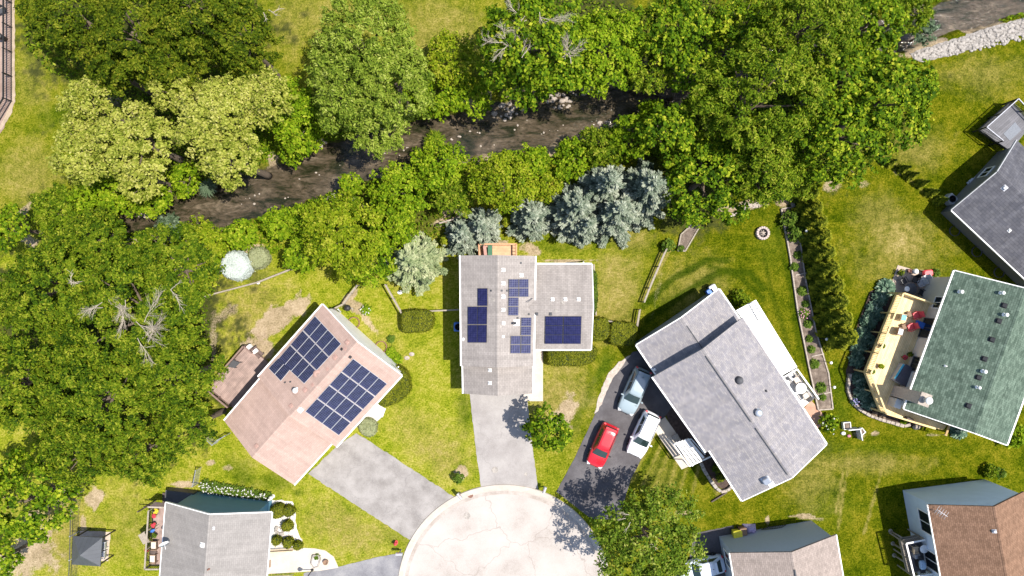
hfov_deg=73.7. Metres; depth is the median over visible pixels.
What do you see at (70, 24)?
tree
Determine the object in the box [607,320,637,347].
clipped hedge
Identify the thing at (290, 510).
ball shrub
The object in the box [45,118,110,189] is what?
tree
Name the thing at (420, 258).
spruce tree
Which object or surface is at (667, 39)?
tree
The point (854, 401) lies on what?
garden plant
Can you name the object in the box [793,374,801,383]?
patio chair
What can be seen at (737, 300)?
shrub
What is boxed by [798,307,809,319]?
bed plant
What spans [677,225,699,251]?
garden bed
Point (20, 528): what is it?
tree
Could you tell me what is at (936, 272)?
shrub
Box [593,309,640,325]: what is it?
fence
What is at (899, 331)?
patio chair
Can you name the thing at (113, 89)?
tree
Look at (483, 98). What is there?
creek bush
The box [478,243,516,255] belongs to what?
wooden deck
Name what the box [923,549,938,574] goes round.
patio door
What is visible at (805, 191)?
creek bush
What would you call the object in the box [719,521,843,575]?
house
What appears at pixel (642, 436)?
parked car
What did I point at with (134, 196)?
tree
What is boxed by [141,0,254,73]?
tree
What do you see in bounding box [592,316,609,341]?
clipped hedge
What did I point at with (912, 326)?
patio chair
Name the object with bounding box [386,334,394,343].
garden plant
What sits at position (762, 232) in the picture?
fire pit
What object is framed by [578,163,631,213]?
spruce tree
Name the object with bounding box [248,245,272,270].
flowering bush
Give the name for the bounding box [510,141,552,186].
creek bush
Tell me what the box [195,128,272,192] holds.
tree
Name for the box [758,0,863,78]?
tree
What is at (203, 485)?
border plant
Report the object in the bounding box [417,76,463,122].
creek bush
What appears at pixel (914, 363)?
window
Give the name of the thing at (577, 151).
creek bush
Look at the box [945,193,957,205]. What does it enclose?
air conditioner
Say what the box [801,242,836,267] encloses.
arborvitae
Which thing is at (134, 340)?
tree
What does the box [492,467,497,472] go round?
manhole cover
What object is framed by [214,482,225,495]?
border plant
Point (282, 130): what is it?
creek bush
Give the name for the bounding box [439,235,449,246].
cone shrub
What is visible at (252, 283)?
fence
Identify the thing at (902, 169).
young conifer
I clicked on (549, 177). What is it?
creek bush
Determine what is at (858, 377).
hosta plant
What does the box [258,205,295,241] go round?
creek bush
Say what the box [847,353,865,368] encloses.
hosta plant
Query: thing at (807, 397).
patio chair
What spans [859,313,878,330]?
hosta plant
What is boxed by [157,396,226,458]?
tree
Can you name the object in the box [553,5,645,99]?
tree
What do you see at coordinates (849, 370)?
mulch bed
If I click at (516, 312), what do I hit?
house
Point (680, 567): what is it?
tree
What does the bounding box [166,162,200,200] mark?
creek bush
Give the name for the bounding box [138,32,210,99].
tree
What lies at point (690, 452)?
pergola
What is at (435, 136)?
reed clump
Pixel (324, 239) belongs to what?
creek bush
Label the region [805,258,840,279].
arborvitae
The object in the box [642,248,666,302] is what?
fence
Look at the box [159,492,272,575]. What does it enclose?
house
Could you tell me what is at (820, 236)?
arborvitae
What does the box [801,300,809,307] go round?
bed plant
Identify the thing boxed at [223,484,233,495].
border plant
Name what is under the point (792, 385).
wooden deck
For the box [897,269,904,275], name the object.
potted plant
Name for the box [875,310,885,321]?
hosta plant
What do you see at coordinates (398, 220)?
creek bush
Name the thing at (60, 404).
tree
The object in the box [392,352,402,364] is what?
garden plant
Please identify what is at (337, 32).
tree
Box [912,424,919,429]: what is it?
boulder
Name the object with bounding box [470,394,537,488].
driveway
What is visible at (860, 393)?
hosta plant
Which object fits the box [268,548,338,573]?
path
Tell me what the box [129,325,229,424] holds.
tree
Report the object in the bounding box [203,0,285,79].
tree
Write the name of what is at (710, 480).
retaining wall
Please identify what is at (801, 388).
patio table
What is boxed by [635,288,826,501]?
house
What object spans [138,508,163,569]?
wooden deck
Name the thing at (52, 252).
tree
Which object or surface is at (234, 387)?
wooden deck
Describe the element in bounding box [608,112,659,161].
tree
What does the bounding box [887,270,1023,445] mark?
house
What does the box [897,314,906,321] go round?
patio chair
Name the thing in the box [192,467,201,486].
fence
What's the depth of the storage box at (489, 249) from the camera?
62.40 m
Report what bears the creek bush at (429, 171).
on the ground
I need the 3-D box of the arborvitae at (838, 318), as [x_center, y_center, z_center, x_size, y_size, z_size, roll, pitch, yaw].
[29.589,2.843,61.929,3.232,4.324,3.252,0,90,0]
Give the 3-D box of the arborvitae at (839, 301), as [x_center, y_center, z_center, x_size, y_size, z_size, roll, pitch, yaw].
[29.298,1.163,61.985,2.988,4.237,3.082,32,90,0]
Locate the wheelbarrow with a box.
[922,269,932,275]
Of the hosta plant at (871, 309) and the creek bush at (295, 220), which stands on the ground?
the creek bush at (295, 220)
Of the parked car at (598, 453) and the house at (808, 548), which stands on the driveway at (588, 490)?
the parked car at (598, 453)
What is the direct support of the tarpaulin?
on the ground
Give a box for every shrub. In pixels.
[270,502,285,518]
[271,534,282,546]
[281,518,293,532]
[281,535,295,548]
[283,504,296,517]
[292,539,303,550]
[357,416,378,436]
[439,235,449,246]
[453,471,464,484]
[501,217,510,227]
[661,238,676,252]
[677,245,684,251]
[730,288,750,307]
[780,210,798,228]
[785,226,804,242]
[817,413,839,432]
[932,268,940,276]
[983,463,998,478]
[997,467,1006,479]
[1004,422,1023,448]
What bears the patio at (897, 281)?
on the ground
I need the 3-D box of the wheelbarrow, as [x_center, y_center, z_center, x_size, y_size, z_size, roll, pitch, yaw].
[38.717,-1.400,63.713,1.646,0.565,0.663,0,90,0]
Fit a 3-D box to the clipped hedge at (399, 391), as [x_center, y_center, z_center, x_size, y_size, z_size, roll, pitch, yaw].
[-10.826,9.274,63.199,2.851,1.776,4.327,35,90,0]
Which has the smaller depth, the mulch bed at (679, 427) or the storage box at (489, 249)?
the storage box at (489, 249)
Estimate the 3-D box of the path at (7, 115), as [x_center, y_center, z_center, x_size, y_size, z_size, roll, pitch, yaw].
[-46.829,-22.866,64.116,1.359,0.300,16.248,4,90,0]
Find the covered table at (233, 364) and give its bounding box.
[228,359,241,367]
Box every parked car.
[586,421,618,468]
[617,366,651,415]
[626,409,660,458]
[681,552,725,575]
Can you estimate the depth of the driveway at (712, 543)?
63.97 m
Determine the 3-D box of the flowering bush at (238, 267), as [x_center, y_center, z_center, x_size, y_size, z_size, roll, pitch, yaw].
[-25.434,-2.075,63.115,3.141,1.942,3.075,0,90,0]
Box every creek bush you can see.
[26,182,93,239]
[65,167,132,238]
[127,179,175,219]
[154,212,183,242]
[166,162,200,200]
[173,212,228,266]
[176,246,219,295]
[222,218,258,250]
[256,76,318,147]
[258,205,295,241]
[275,115,324,160]
[277,144,307,169]
[282,235,319,274]
[285,202,330,252]
[297,189,388,284]
[338,171,364,195]
[339,232,398,289]
[365,159,431,221]
[368,201,421,252]
[410,138,469,191]
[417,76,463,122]
[423,28,482,89]
[428,169,476,218]
[451,75,494,121]
[466,148,540,215]
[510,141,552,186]
[526,164,564,204]
[549,135,592,184]
[578,123,627,170]
[636,98,669,127]
[644,57,694,95]
[772,157,824,199]
[836,28,872,73]
[910,20,940,46]
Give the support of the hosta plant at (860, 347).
on the mulch bed at (849, 370)
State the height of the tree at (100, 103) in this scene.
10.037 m
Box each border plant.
[198,479,210,492]
[205,480,217,494]
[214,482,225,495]
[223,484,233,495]
[228,484,239,497]
[236,486,246,498]
[244,487,253,498]
[251,489,262,499]
[259,490,271,500]
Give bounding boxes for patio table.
[795,383,806,393]
[906,283,916,294]
[918,544,927,552]
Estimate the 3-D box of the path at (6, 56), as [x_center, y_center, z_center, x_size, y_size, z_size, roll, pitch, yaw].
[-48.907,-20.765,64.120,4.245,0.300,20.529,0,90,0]
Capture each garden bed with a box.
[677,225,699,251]
[780,206,833,410]
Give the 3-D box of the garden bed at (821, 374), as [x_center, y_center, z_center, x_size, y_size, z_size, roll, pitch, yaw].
[27.546,1.961,63.915,1.795,0.270,19.396,-11,90,0]
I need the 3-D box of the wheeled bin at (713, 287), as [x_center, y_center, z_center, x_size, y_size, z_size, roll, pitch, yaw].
[18.590,0.032,63.498,0.660,1.005,0.713,-29,90,0]
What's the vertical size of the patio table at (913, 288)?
0.737 m
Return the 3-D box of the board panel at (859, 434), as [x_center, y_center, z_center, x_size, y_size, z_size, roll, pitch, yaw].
[32.300,13.600,63.530,0.090,0.940,1.020,-11,90,0]
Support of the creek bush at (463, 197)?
on the ground
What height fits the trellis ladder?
0.050 m
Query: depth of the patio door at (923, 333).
61.07 m
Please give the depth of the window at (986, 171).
62.68 m
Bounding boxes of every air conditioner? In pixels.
[454,322,459,330]
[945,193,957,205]
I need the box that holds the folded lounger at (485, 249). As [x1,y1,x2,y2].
[483,245,492,254]
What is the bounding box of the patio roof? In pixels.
[736,300,796,374]
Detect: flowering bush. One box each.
[220,250,255,280]
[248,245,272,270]
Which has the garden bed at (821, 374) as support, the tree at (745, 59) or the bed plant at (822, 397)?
the bed plant at (822, 397)
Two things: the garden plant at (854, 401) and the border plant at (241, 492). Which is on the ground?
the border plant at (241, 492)
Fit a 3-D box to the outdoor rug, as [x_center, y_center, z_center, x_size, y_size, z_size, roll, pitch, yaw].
[46.171,-14.442,62.986,1.530,0.015,0.943,-43,90,0]
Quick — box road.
[405,491,598,575]
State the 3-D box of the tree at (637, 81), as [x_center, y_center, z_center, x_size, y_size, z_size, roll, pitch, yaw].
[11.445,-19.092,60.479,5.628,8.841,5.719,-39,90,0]
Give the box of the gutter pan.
[405,491,601,575]
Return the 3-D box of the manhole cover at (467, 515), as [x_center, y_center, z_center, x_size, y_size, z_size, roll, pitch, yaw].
[-4.200,21.350,63.963,0.640,0.014,0.640,0,90,0]
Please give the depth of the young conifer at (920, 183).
63.34 m
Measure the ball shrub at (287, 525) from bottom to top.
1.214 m
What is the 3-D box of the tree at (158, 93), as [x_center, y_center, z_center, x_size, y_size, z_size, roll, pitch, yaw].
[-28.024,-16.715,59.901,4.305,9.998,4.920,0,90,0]
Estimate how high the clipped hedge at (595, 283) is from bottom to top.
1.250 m
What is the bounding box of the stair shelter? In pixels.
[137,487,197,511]
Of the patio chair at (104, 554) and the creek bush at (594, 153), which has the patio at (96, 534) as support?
the patio chair at (104, 554)
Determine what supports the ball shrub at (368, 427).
on the ground
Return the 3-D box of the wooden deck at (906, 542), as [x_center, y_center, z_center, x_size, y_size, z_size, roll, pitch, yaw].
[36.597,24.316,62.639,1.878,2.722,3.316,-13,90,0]
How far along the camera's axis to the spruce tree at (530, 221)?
61.32 m
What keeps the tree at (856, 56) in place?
on the ground
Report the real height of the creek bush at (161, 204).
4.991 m
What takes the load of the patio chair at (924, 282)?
on the patio at (897, 281)
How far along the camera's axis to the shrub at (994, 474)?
63.22 m
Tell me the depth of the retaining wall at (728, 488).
63.66 m
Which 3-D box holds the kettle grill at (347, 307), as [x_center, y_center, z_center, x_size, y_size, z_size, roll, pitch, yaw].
[-15.138,1.853,63.502,0.824,1.005,0.599,0,90,0]
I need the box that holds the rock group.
[274,526,284,535]
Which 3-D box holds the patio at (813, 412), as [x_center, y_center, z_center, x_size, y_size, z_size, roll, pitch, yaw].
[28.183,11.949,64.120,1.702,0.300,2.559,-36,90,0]
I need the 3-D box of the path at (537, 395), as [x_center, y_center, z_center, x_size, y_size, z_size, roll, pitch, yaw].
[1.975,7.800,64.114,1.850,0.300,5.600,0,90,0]
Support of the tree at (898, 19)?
on the ground
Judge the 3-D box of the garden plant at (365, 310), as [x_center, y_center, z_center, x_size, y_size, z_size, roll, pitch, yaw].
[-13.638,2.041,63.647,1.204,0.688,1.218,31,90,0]
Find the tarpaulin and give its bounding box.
[742,524,755,532]
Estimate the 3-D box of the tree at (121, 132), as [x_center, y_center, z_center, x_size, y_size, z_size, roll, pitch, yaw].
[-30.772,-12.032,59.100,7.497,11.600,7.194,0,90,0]
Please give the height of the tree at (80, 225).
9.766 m
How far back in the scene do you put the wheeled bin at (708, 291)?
63.02 m
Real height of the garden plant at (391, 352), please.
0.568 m
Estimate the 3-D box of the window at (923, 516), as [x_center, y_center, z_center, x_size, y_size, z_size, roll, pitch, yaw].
[36.954,20.946,61.000,0.452,1.860,2.028,0,90,0]
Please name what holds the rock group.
on the gravel bed at (293, 532)
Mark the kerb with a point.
(566, 508)
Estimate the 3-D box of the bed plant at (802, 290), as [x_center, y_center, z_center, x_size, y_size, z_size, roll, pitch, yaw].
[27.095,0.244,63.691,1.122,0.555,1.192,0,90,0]
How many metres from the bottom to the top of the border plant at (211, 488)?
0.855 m
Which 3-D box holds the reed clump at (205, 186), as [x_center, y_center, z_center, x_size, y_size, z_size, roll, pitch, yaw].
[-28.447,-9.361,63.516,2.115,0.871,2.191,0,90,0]
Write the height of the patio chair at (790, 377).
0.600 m
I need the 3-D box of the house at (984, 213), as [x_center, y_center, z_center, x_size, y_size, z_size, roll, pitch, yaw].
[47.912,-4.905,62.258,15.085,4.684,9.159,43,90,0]
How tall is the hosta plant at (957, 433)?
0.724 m
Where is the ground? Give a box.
[0,0,1023,575]
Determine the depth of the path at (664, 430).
63.97 m
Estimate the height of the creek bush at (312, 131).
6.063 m
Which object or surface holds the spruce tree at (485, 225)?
on the ground
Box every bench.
[270,548,292,552]
[671,433,678,439]
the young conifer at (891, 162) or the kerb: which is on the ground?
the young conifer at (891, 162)
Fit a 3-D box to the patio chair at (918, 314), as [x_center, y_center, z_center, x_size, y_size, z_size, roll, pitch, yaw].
[36.464,2.436,61.361,0.748,0.981,0.690,-20,90,0]
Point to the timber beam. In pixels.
(716, 498)
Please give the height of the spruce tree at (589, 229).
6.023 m
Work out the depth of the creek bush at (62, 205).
59.80 m
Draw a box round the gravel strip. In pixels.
[594,355,630,413]
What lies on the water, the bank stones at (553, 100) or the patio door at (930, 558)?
the bank stones at (553, 100)
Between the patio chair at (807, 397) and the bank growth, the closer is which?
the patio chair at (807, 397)
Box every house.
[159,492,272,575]
[224,304,402,484]
[459,255,593,395]
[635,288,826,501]
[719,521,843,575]
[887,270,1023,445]
[903,479,1023,575]
[941,140,1023,286]
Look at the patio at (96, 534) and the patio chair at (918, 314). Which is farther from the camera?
the patio at (96, 534)
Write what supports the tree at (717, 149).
on the ground
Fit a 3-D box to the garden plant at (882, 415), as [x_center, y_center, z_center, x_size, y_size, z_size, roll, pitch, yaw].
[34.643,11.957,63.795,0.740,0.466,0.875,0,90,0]
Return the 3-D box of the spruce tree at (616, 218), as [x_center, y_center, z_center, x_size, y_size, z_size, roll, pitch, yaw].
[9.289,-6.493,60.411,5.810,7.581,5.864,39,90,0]
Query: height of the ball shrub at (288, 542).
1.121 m
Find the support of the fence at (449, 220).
on the ground
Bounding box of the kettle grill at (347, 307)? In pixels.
[344,305,352,310]
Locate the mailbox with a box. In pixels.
[395,549,401,555]
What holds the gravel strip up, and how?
on the ground
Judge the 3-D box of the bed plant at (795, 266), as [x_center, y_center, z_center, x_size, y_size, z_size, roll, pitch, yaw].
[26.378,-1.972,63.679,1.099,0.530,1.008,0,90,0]
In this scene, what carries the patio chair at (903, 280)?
on the patio at (897, 281)
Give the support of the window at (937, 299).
in the house at (966, 362)
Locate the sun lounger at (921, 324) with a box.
[915,320,924,328]
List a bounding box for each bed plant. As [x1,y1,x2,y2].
[789,262,799,271]
[793,250,801,259]
[796,285,807,296]
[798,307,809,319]
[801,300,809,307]
[802,319,812,328]
[806,334,813,342]
[807,345,815,352]
[809,359,819,368]
[815,382,826,393]
[818,394,826,400]
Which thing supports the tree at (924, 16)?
on the ground
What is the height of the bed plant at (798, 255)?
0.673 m
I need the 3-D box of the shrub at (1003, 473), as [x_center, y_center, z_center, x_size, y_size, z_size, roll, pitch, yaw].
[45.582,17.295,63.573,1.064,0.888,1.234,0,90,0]
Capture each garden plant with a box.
[360,304,372,315]
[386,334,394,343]
[386,346,396,358]
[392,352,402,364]
[711,463,720,473]
[715,472,725,482]
[850,396,859,404]
[879,412,885,418]
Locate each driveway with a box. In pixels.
[304,553,402,575]
[308,433,453,539]
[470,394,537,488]
[556,351,671,519]
[675,525,733,575]
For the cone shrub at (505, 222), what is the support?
on the ground
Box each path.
[0,0,10,132]
[0,0,15,129]
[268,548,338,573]
[523,351,542,400]
[656,417,690,468]
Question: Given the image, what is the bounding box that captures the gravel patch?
[366,404,385,420]
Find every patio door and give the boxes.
[917,318,934,337]
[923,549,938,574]
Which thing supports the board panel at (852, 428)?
on the ground
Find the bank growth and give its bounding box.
[38,0,1023,267]
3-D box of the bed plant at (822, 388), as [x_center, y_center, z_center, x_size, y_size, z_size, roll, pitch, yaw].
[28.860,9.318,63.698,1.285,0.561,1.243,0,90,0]
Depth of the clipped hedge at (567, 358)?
62.77 m
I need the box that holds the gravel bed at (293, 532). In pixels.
[270,500,301,548]
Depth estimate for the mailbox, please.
62.71 m
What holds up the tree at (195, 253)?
on the ground
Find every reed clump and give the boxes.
[198,177,216,197]
[424,129,446,148]
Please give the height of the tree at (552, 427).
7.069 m
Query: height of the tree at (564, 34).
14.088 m
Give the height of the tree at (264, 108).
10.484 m
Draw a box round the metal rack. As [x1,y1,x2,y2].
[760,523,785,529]
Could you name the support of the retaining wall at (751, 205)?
on the ground
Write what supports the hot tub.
on the wooden deck at (881, 383)
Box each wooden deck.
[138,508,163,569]
[208,344,268,407]
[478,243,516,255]
[783,368,818,406]
[853,292,949,435]
[889,529,932,575]
[972,98,1023,148]
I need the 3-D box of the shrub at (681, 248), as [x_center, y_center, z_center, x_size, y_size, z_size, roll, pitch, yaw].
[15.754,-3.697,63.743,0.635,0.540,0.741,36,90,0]
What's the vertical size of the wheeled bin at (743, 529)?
1.005 m
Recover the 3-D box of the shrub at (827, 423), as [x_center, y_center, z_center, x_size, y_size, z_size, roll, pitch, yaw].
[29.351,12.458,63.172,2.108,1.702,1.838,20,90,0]
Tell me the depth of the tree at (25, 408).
54.06 m
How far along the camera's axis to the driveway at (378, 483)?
63.97 m
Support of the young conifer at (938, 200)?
on the ground
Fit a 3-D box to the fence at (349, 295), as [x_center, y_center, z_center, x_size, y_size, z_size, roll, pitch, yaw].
[-15.248,0.930,63.410,0.419,1.180,3.112,44,90,0]
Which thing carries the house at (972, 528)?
on the ground
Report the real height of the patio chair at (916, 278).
0.981 m
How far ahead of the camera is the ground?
64.00 m
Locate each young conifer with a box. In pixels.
[881,157,896,168]
[895,163,911,174]
[902,170,919,181]
[914,178,930,189]
[923,187,940,198]
[932,195,948,206]
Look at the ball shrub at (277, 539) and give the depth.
63.24 m
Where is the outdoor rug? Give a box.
[1004,123,1020,140]
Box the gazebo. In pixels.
[71,528,115,565]
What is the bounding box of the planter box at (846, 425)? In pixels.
[841,421,850,429]
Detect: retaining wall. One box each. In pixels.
[699,462,721,491]
[721,485,731,492]
[731,202,766,216]
[846,373,910,427]
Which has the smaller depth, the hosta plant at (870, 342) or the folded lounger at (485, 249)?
the folded lounger at (485, 249)
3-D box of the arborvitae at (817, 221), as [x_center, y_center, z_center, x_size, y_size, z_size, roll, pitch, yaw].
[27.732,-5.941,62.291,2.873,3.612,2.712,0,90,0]
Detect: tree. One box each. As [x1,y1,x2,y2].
[0,202,41,255]
[0,234,105,346]
[0,332,88,435]
[0,444,83,546]
[0,538,38,575]
[13,0,129,65]
[25,340,160,459]
[37,412,121,488]
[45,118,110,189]
[52,239,204,395]
[55,75,134,132]
[60,205,130,275]
[82,0,191,85]
[82,45,153,97]
[87,98,184,184]
[105,418,183,488]
[111,149,172,203]
[126,221,225,315]
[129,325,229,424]
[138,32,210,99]
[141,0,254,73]
[146,66,210,114]
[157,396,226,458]
[171,70,259,159]
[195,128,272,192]
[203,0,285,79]
[229,63,299,130]
[303,43,399,137]
[304,0,423,94]
[340,88,413,161]
[354,45,438,129]
[384,231,448,296]
[442,211,478,258]
[465,207,503,247]
[475,0,596,112]
[505,196,558,242]
[520,401,573,452]
[545,182,598,244]
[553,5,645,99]
[567,213,600,248]
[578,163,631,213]
[589,481,709,575]
[593,191,643,249]
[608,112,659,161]
[613,36,677,95]
[622,158,671,229]
[630,0,713,73]
[635,98,699,156]
[660,129,755,230]
[661,46,724,102]
[689,21,832,175]
[702,0,784,81]
[725,121,809,208]
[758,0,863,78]
[786,35,879,126]
[788,90,893,190]
[820,0,909,62]
[835,52,939,154]
[873,0,936,38]
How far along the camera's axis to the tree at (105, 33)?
53.72 m
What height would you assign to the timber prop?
1.663 m
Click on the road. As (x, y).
(505, 535)
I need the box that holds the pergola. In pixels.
[667,438,710,466]
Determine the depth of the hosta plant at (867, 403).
63.50 m
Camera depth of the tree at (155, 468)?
56.12 m
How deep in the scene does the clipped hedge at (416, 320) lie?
62.68 m
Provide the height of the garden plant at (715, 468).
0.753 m
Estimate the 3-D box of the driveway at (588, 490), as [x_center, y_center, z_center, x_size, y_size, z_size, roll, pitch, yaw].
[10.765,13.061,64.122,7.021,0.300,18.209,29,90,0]
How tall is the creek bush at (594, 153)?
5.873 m
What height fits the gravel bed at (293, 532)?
0.300 m
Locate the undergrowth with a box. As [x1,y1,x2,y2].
[0,0,908,475]
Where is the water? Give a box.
[85,0,1023,236]
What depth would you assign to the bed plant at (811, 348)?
63.62 m
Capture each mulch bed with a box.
[666,408,729,488]
[846,288,924,426]
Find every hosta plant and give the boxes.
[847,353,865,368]
[850,340,868,354]
[851,371,866,386]
[852,384,870,399]
[854,326,871,342]
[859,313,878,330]
[860,394,875,410]
[864,301,883,316]
[865,335,875,347]
[871,290,887,306]
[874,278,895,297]
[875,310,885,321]
[950,426,967,439]
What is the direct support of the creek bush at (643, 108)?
on the ground
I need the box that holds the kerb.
[398,484,607,575]
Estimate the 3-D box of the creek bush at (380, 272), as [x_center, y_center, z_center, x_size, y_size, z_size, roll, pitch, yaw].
[-12.469,-2.410,61.505,5.355,6.789,5.154,0,90,0]
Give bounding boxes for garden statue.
[268,494,274,500]
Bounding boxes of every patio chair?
[101,550,107,558]
[102,540,108,549]
[149,553,158,563]
[151,540,159,550]
[785,372,795,380]
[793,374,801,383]
[801,391,813,402]
[893,327,904,335]
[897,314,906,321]
[900,276,908,284]
[906,322,919,331]
[910,545,918,553]
[912,274,922,282]
[912,311,925,319]
[916,279,928,286]
[921,274,932,280]
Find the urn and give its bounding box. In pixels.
[912,269,918,273]
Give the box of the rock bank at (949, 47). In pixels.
[913,19,1023,59]
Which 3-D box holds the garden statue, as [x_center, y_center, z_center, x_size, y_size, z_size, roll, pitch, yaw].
[-22.400,19.500,63.360,0.400,1.280,0.390,0,90,0]
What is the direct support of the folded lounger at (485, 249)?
on the wooden deck at (504, 248)
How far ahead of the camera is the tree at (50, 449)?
56.05 m
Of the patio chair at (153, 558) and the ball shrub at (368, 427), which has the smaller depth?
the patio chair at (153, 558)
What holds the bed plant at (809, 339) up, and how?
on the garden bed at (821, 374)
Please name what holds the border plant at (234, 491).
on the ground
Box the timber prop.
[888,529,902,537]
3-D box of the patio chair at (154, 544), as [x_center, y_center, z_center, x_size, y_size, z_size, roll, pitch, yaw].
[-32.644,23.538,62.411,0.748,0.980,0.830,0,90,0]
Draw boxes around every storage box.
[488,245,491,254]
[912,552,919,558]
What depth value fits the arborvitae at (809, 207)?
61.87 m
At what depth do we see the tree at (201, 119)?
54.29 m
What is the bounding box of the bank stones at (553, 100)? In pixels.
[137,87,759,217]
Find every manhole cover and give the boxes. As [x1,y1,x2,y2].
[464,512,470,518]
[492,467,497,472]
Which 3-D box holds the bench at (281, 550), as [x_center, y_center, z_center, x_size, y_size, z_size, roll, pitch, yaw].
[-21.550,24.505,63.785,2.619,0.370,0.340,-3,90,0]
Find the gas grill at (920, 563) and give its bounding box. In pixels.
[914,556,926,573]
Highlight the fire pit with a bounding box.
[755,226,769,239]
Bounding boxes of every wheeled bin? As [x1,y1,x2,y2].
[704,288,713,294]
[706,284,716,290]
[730,528,742,537]
[737,525,747,535]
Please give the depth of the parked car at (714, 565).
62.74 m
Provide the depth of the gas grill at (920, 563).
61.42 m
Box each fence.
[0,0,11,118]
[68,483,84,575]
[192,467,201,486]
[204,269,291,296]
[206,432,230,445]
[333,285,359,308]
[384,284,401,312]
[429,309,459,311]
[439,215,464,223]
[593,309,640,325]
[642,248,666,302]
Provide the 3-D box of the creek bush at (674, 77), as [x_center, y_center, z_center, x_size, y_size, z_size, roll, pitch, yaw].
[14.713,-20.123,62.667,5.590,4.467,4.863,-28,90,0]
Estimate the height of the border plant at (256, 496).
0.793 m
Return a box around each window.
[723,548,730,569]
[910,356,919,371]
[917,508,931,535]
[931,296,942,308]
[977,166,994,177]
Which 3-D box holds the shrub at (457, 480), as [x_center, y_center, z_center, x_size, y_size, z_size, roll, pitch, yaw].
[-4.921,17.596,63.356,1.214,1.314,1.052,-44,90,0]
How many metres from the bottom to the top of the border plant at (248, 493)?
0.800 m
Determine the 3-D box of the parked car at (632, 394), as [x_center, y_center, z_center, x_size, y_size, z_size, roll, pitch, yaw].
[11.348,9.555,63.082,2.200,1.776,4.501,24,90,0]
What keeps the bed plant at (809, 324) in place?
on the garden bed at (821, 374)
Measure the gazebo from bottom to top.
3.300 m
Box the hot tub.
[890,363,912,386]
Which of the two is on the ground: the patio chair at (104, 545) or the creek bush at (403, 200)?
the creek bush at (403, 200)
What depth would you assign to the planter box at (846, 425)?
63.70 m
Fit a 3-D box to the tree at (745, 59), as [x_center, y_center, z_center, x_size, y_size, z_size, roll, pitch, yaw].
[20.325,-15.373,58.088,11.790,13.624,10.498,41,90,0]
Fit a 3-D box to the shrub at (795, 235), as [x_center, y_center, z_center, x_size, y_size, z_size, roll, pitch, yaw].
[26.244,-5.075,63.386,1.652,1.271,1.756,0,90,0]
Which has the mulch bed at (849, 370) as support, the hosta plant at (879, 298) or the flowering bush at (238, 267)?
the hosta plant at (879, 298)
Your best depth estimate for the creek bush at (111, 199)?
59.75 m
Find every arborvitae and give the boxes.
[788,183,820,209]
[791,198,823,221]
[795,212,828,237]
[798,226,832,248]
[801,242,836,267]
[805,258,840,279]
[807,275,844,296]
[810,290,849,313]
[812,307,853,330]
[815,325,858,352]
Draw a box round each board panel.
[846,427,860,430]
[856,430,862,440]
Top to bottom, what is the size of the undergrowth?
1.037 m
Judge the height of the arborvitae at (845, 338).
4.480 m
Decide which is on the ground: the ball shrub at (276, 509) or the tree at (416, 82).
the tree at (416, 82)
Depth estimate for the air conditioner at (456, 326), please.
63.17 m
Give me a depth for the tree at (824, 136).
54.82 m
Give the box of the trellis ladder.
[749,302,766,320]
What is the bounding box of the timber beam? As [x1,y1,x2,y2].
[711,492,726,501]
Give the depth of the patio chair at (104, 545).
63.54 m
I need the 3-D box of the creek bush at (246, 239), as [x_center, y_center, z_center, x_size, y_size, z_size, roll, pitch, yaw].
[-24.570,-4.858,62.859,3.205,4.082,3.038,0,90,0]
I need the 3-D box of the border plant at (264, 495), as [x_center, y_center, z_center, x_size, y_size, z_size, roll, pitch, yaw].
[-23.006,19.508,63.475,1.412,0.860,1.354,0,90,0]
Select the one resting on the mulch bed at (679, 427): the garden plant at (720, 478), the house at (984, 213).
the garden plant at (720, 478)
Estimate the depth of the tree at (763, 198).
56.02 m
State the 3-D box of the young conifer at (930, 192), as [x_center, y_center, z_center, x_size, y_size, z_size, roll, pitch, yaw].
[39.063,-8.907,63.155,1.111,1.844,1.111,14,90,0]
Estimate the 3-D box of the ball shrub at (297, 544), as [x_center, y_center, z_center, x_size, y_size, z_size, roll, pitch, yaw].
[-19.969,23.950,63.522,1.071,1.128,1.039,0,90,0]
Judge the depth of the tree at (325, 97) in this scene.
54.90 m
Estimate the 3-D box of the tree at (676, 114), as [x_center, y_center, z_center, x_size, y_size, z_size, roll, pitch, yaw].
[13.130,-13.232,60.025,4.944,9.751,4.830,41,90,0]
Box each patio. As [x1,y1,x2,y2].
[79,531,110,560]
[805,401,824,427]
[893,265,932,296]
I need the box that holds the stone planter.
[311,554,320,568]
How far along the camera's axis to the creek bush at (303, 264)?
59.94 m
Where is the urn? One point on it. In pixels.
(915, 271)
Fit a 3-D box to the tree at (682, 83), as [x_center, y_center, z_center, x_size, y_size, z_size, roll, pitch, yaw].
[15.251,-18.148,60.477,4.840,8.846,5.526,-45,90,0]
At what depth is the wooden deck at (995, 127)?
63.00 m
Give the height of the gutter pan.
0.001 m
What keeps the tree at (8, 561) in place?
on the ground
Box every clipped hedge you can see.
[378,364,412,406]
[400,308,435,333]
[545,344,598,366]
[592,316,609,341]
[593,270,598,313]
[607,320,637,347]
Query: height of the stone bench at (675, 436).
0.260 m
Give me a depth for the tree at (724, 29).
58.00 m
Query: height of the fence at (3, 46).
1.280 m

